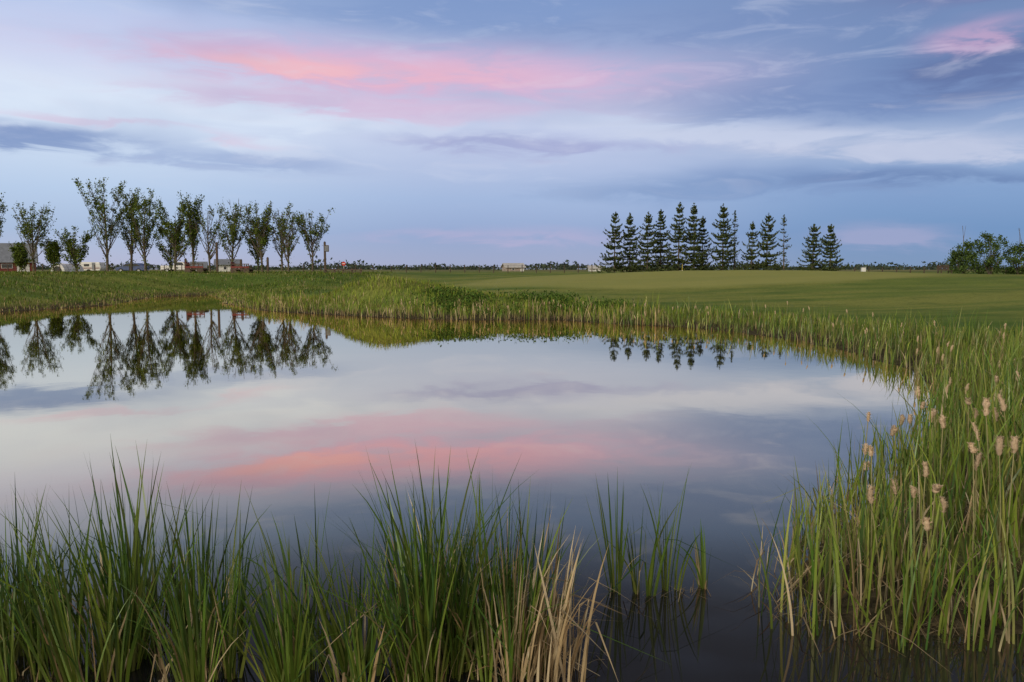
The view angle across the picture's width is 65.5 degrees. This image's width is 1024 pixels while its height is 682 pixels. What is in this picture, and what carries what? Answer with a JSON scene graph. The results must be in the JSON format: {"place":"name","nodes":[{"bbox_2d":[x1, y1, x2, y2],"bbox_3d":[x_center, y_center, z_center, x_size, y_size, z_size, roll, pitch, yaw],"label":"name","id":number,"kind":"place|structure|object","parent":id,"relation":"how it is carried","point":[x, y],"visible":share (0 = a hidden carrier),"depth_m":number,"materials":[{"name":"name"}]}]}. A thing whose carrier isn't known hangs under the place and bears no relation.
{"place":"outdoors","nodes":[
{"label":"outdoors","id":0,"kind":"place"},
{"bbox_2d":[0,243,37,271],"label":"red barn","id":1,"kind":"structure","parent":0,"point":[5,256],"depth_m":118.68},
{"bbox_2d":[17,264,29,271],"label":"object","id":2,"kind":"structure","parent":1,"relation":"in","point":[28,268],"depth_m":118.70,"materials":[{"name":"white paint"}]},
{"bbox_2d":[52,263,83,271],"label":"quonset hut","id":3,"kind":"object","parent":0,"point":[67,267],"visible":0.54,"depth_m":110.55,"materials":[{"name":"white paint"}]},
{"bbox_2d":[0,295,1023,681],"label":"pond water","id":4,"kind":"structure","parent":0,"point":[282,415],"depth_m":8.82,"materials":[{"name":"blue liquid"}]},
{"bbox_2d":[0,486,90,664],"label":"cattail clump","id":5,"kind":"object","parent":4,"relation":"in","point":[9,588],"visible":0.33,"depth_m":4.12,"materials":[{"name":"green plant"}]},
{"bbox_2d":[0,504,104,681],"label":"cattail clump","id":6,"kind":"object","parent":4,"relation":"in","point":[31,659],"visible":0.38,"depth_m":3.94,"materials":[{"name":"green plant"}]},
{"bbox_2d":[0,435,229,681],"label":"cattail clump","id":7,"kind":"object","parent":4,"relation":"in","point":[122,646],"visible":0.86,"depth_m":3.93,"materials":[{"name":"green plant"}]},
{"bbox_2d":[68,480,289,681],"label":"cattail clump","id":8,"kind":"object","parent":4,"relation":"in","point":[188,668],"visible":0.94,"depth_m":3.76,"materials":[{"name":"green plant"}]},
{"bbox_2d":[120,481,286,681],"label":"cattail clump","id":9,"kind":"object","parent":4,"relation":"in","point":[181,598],"visible":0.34,"depth_m":4.16,"materials":[{"name":"green plant"}]},
{"bbox_2d":[195,485,355,681],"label":"cattail clump","id":10,"kind":"object","parent":4,"relation":"in","point":[289,656],"visible":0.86,"depth_m":3.78,"materials":[{"name":"green plant"}]},
{"bbox_2d":[197,503,474,681],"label":"cattail clump","id":11,"kind":"object","parent":4,"relation":"in","point":[347,657],"visible":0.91,"depth_m":3.82,"materials":[{"name":"green plant"}]},
{"bbox_2d":[283,444,536,681],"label":"cattail clump","id":12,"kind":"object","parent":4,"relation":"in","point":[422,648],"visible":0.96,"depth_m":3.80,"materials":[{"name":"green plant"}]},
{"bbox_2d":[405,456,669,681],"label":"cattail clump","id":13,"kind":"object","parent":4,"relation":"in","point":[484,653],"visible":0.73,"depth_m":3.93,"materials":[{"name":"green plant"}]},
{"bbox_2d":[483,506,656,681],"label":"dry reed clump","id":14,"kind":"object","parent":4,"relation":"on","point":[558,642],"visible":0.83,"depth_m":3.82,"materials":[{"name":"beige plant"}]},
{"bbox_2d":[586,467,639,594],"bbox_3d":[0.644,1.250,4.832,0.302,0.882,0.508,-2,6,-25],"label":"cattail clump","id":15,"kind":"object","parent":4,"relation":"in","point":[620,563],"visible":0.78,"depth_m":4.94,"materials":[{"name":"green plant"}]},
{"bbox_2d":[624,469,699,590],"bbox_3d":[1.037,1.243,4.922,0.579,0.881,0.563,-2,6,-23],"label":"cattail clump","id":16,"kind":"object","parent":4,"relation":"in","point":[665,580],"visible":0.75,"depth_m":4.98,"materials":[{"name":"green plant"}]},
{"bbox_2d":[601,482,730,601],"bbox_3d":[0.874,1.247,4.993,0.937,0.859,0.552,-2,5,-17],"label":"cattail clump","id":17,"kind":"object","parent":4,"relation":"in","point":[649,582],"visible":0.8,"depth_m":4.89,"materials":[{"name":"green plant"}]},
{"bbox_2d":[670,519,711,589],"bbox_3d":[1.083,1.380,5.005,0.303,0.592,0.231,0,5,0],"label":"cattail clump","id":18,"kind":"object","parent":4,"relation":"in","point":[701,573],"visible":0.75,"depth_m":5.00,"materials":[{"name":"green plant"}]},
{"bbox_2d":[562,580,1022,665],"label":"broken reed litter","id":19,"kind":"object","parent":4,"relation":"on","point":[777,616],"visible":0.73,"depth_m":4.55,"materials":[{"name":"beige plant"}]},
{"bbox_2d":[592,295,1023,672],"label":"cattail bed","id":20,"kind":"object","parent":4,"relation":"in","point":[1003,404],"visible":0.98,"depth_m":5.41,"materials":[{"name":"green plant"}]},
{"bbox_2d":[0,269,1023,634],"bbox_3d":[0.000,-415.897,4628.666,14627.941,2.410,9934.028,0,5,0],"label":"ground","id":21,"kind":"structure","parent":0,"point":[998,297],"depth_m":38.19,"materials":[{"name":"green plant"}]},
{"bbox_2d":[0,192,7,236],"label":"poplar tree","id":22,"kind":"object","parent":21,"relation":"on","point":[3,211],"visible":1,"depth_m":76.79,"materials":[{"name":"green plant"}]},
{"bbox_2d":[8,241,30,271],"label":"poplar tree","id":23,"kind":"object","parent":21,"relation":"on","point":[19,255],"visible":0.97,"depth_m":81.09,"materials":[{"name":"green plant"}]},
{"bbox_2d":[11,202,56,271],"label":"poplar tree","id":24,"kind":"object","parent":21,"relation":"on","point":[28,228],"visible":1,"depth_m":76.36,"materials":[{"name":"green plant"}]},
{"bbox_2d":[37,236,63,271],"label":"poplar tree","id":25,"kind":"object","parent":21,"relation":"on","point":[52,249],"visible":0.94,"depth_m":79.22,"materials":[{"name":"green plant"}]},
{"bbox_2d":[52,226,95,271],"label":"poplar tree","id":26,"kind":"object","parent":21,"relation":"on","point":[76,253],"visible":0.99,"depth_m":76.37,"materials":[{"name":"green plant"}]},
{"bbox_2d":[80,262,109,271],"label":"camper trailer","id":27,"kind":"object","parent":21,"relation":"on","point":[87,266],"visible":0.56,"depth_m":123.56,"materials":[{"name":"white paint"}]},
{"bbox_2d":[72,177,130,271],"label":"poplar tree","id":28,"kind":"object","parent":21,"relation":"on","point":[101,207],"visible":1,"depth_m":75.95,"materials":[{"name":"green plant"}]},
{"bbox_2d":[109,186,143,270],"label":"poplar tree","id":29,"kind":"object","parent":21,"relation":"on","point":[127,238],"visible":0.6,"depth_m":78.26,"materials":[{"name":"green plant"}]},
{"bbox_2d":[115,263,149,271],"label":"parked car","id":30,"kind":"object","parent":21,"relation":"on","point":[136,266],"visible":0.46,"depth_m":116.66,"materials":[{"name":"blue paint"}]},
{"bbox_2d":[119,188,160,270],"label":"poplar tree","id":31,"kind":"object","parent":21,"relation":"on","point":[144,241],"visible":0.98,"depth_m":76.25,"materials":[{"name":"green plant"}]},
{"bbox_2d":[152,219,184,270],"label":"poplar tree","id":32,"kind":"object","parent":21,"relation":"on","point":[168,260],"visible":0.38,"depth_m":80.11,"materials":[{"name":"green plant"}]},
{"bbox_2d":[160,262,184,271],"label":"pickup truck","id":33,"kind":"object","parent":21,"relation":"on","point":[178,266],"visible":0.3,"depth_m":116.64,"materials":[{"name":"white paint"}]},
{"bbox_2d":[150,201,200,271],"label":"poplar tree","id":34,"kind":"object","parent":21,"relation":"on","point":[176,236],"visible":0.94,"depth_m":76.17,"materials":[{"name":"green plant"}]},
{"bbox_2d":[0,264,366,272],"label":"wire fence","id":35,"kind":"object","parent":21,"relation":"on","point":[164,267],"visible":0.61,"depth_m":91.56,"materials":[{"name":"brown wood"}]},
{"bbox_2d":[178,190,204,265],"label":"poplar tree","id":36,"kind":"object","parent":21,"relation":"on","point":[191,232],"visible":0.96,"depth_m":76.13,"materials":[{"name":"green plant"}]},
{"bbox_2d":[184,262,207,272],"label":"hay wagon","id":37,"kind":"object","parent":21,"relation":"on","point":[188,267],"visible":0.81,"depth_m":74.16,"materials":[{"name":"brown wood"}]},
{"bbox_2d":[190,262,207,270],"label":"red shed","id":38,"kind":"structure","parent":21,"relation":"on","point":[205,264],"depth_m":91.06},
{"bbox_2d":[189,206,229,271],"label":"poplar tree","id":39,"kind":"object","parent":21,"relation":"on","point":[212,236],"visible":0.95,"depth_m":76.42,"materials":[{"name":"green plant"}]},
{"bbox_2d":[215,242,218,272],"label":"gate post","id":40,"kind":"object","parent":21,"relation":"on","point":[216,249],"visible":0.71,"depth_m":75.50,"materials":[{"name":"brown wood"}]},
{"bbox_2d":[219,266,239,271],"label":"walls","id":41,"kind":"structure","parent":21,"relation":"on","point":[227,270],"depth_m":104.08,"materials":[{"name":"white paint"}]},
{"bbox_2d":[213,259,241,264],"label":"roof front","id":42,"kind":"structure","parent":41,"relation":"on","point":[223,261],"depth_m":104.51,"materials":[{"name":"grey metal"}]},
{"bbox_2d":[214,199,252,264],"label":"poplar tree","id":43,"kind":"object","parent":21,"relation":"on","point":[233,226],"visible":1,"depth_m":76.19,"materials":[{"name":"green plant"}]},
{"bbox_2d":[230,262,252,272],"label":"hay wagon","id":44,"kind":"object","parent":21,"relation":"on","point":[234,267],"visible":0.81,"depth_m":73.15,"materials":[{"name":"brown wood"}]},
{"bbox_2d":[236,200,273,270],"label":"poplar tree","id":45,"kind":"object","parent":21,"relation":"on","point":[262,240],"visible":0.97,"depth_m":76.36,"materials":[{"name":"green plant"}]},
{"bbox_2d":[241,220,274,271],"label":"poplar tree","id":46,"kind":"object","parent":21,"relation":"on","point":[256,255],"visible":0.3,"depth_m":79.36,"materials":[{"name":"green plant"}]},
{"bbox_2d":[266,257,268,272],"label":"gate post","id":47,"kind":"object","parent":21,"relation":"on","point":[267,260],"visible":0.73,"depth_m":75.59,"materials":[{"name":"brown wood"}]},
{"bbox_2d":[262,203,297,270],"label":"poplar tree","id":48,"kind":"object","parent":21,"relation":"on","point":[277,233],"visible":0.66,"depth_m":77.31,"materials":[{"name":"green plant"}]},
{"bbox_2d":[270,209,302,271],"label":"poplar tree","id":49,"kind":"object","parent":21,"relation":"on","point":[288,240],"visible":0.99,"depth_m":75.28,"materials":[{"name":"green plant"}]},
{"bbox_2d":[293,208,334,271],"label":"poplar tree","id":50,"kind":"object","parent":21,"relation":"on","point":[315,232],"visible":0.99,"depth_m":76.19,"materials":[{"name":"green plant"}]},
{"bbox_2d":[323,241,328,271],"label":"sign post","id":51,"kind":"object","parent":21,"relation":"on","point":[326,248],"visible":0.84,"depth_m":73.92,"materials":[{"name":"brown wood"}]},
{"bbox_2d":[324,269,361,273],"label":"timber rail fence","id":52,"kind":"object","parent":21,"relation":"on","point":[343,270],"visible":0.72,"depth_m":72.61,"materials":[{"name":"brown wood"}]},
{"bbox_2d":[0,287,753,325],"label":"shore grass","id":53,"kind":"structure","parent":21,"relation":"on","point":[558,313],"depth_m":33.90,"materials":[{"name":"green plant"}]},
{"bbox_2d":[391,264,591,272],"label":"wire fence","id":54,"kind":"object","parent":21,"relation":"on","point":[435,267],"visible":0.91,"depth_m":97.13,"materials":[{"name":"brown wood"}]},
{"bbox_2d":[0,270,1022,365],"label":"meadow grass","id":55,"kind":"structure","parent":21,"relation":"on","point":[257,289],"depth_m":45.61,"materials":[{"name":"green plant"}]},
{"bbox_2d":[500,263,525,270],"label":"farm shed","id":56,"kind":"structure","parent":21,"relation":"on","point":[511,266],"depth_m":147.72,"materials":[{"name":"beige metal"}]},
{"bbox_2d":[36,255,1001,269],"bbox_3d":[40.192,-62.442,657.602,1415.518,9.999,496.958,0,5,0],"label":"distant treeline","id":57,"kind":"object","parent":21,"relation":"on","point":[560,266],"visible":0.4,"depth_m":474.47,"materials":[{"name":"green plant"}]},
{"bbox_2d":[412,284,641,314],"bbox_3d":[0.289,-1.724,33.269,9.975,1.289,4.053,1,5,16],"label":"weed patch","id":58,"kind":"object","parent":21,"relation":"on","point":[442,295],"visible":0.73,"depth_m":33.47,"materials":[{"name":"green plant"}]},
{"bbox_2d":[594,211,636,272],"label":"spruce tree","id":59,"kind":"object","parent":21,"relation":"on","point":[614,258],"visible":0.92,"depth_m":89.18,"materials":[{"name":"green plant"}]},
{"bbox_2d":[616,212,645,271],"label":"spruce tree","id":60,"kind":"object","parent":21,"relation":"on","point":[633,248],"visible":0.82,"depth_m":90.22,"materials":[{"name":"green plant"}]},
{"bbox_2d":[631,212,666,271],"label":"spruce tree","id":61,"kind":"object","parent":21,"relation":"on","point":[647,245],"visible":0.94,"depth_m":89.12,"materials":[{"name":"green plant"}]},
{"bbox_2d":[649,209,674,270],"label":"spruce tree","id":62,"kind":"object","parent":21,"relation":"on","point":[659,235],"visible":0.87,"depth_m":90.01,"materials":[{"name":"green plant"}]},
{"bbox_2d":[661,202,696,270],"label":"spruce tree","id":63,"kind":"object","parent":21,"relation":"on","point":[676,239],"visible":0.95,"depth_m":89.01,"materials":[{"name":"green plant"}]},
{"bbox_2d":[679,203,710,270],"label":"spruce tree","id":64,"kind":"object","parent":21,"relation":"on","point":[693,236],"visible":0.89,"depth_m":89.02,"materials":[{"name":"green plant"}]},
{"bbox_2d":[691,216,715,269],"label":"spruce tree","id":65,"kind":"object","parent":21,"relation":"on","point":[703,221],"visible":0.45,"depth_m":91.13,"materials":[{"name":"green plant"}]},
{"bbox_2d":[705,203,739,269],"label":"spruce tree","id":66,"kind":"object","parent":21,"relation":"on","point":[727,253],"visible":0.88,"depth_m":89.02,"materials":[{"name":"green plant"}]},
{"bbox_2d":[728,210,739,268],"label":"spruce tree","id":67,"kind":"object","parent":21,"relation":"on","point":[734,262],"visible":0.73,"depth_m":90.23,"materials":[{"name":"green plant"}]},
{"bbox_2d":[735,222,767,269],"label":"spruce tree","id":68,"kind":"object","parent":21,"relation":"on","point":[750,251],"visible":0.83,"depth_m":89.16,"materials":[{"name":"green plant"}]},
{"bbox_2d":[750,214,782,269],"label":"spruce tree","id":69,"kind":"object","parent":21,"relation":"on","point":[766,255],"visible":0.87,"depth_m":89.00,"materials":[{"name":"green plant"}]},
{"bbox_2d":[775,214,791,269],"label":"spruce tree","id":70,"kind":"object","parent":21,"relation":"on","point":[787,239],"visible":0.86,"depth_m":89.30,"materials":[{"name":"green plant"}]},
{"bbox_2d":[796,224,832,270],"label":"spruce tree","id":71,"kind":"object","parent":21,"relation":"on","point":[813,246],"visible":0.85,"depth_m":89.18,"materials":[{"name":"green plant"}]},
{"bbox_2d":[819,224,849,270],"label":"spruce tree","id":72,"kind":"object","parent":21,"relation":"on","point":[828,249],"visible":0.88,"depth_m":89.18,"materials":[{"name":"green plant"}]},
{"bbox_2d":[854,266,1005,273],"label":"wire fence","id":73,"kind":"object","parent":21,"relation":"on","point":[896,269],"visible":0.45,"depth_m":84.16,"materials":[{"name":"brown wood"}]},
{"bbox_2d":[937,265,952,272],"bbox_3d":[35.198,-5.728,64.754,1.200,0.860,0.455,-1,5,-15],"label":"park bench","id":74,"kind":"object","parent":21,"relation":"on","point":[941,269],"visible":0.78,"depth_m":64.85,"materials":[{"name":"brown wood"}]},
{"bbox_2d":[944,226,980,273],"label":"bush","id":75,"kind":"object","parent":21,"relation":"on","point":[963,257],"visible":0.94,"depth_m":69.12,"materials":[{"name":"green plant"}]},
{"bbox_2d":[969,231,1013,273],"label":"bush","id":76,"kind":"object","parent":21,"relation":"on","point":[991,260],"visible":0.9,"depth_m":69.36,"materials":[{"name":"green plant"}]},
{"bbox_2d":[1001,228,1023,273],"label":"bush","id":77,"kind":"object","parent":21,"relation":"on","point":[1014,268],"visible":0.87,"depth_m":69.49,"materials":[{"name":"green plant"}]},
{"bbox_2d":[0,0,1023,268],"label":"sky","id":78,"kind":"structure","parent":0,"point":[460,133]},
{"bbox_2d":[587,265,601,270],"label":"white garage","id":79,"kind":"structure","parent":0,"point":[591,267],"depth_m":158.02,"materials":[{"name":"paint"}]}
]}

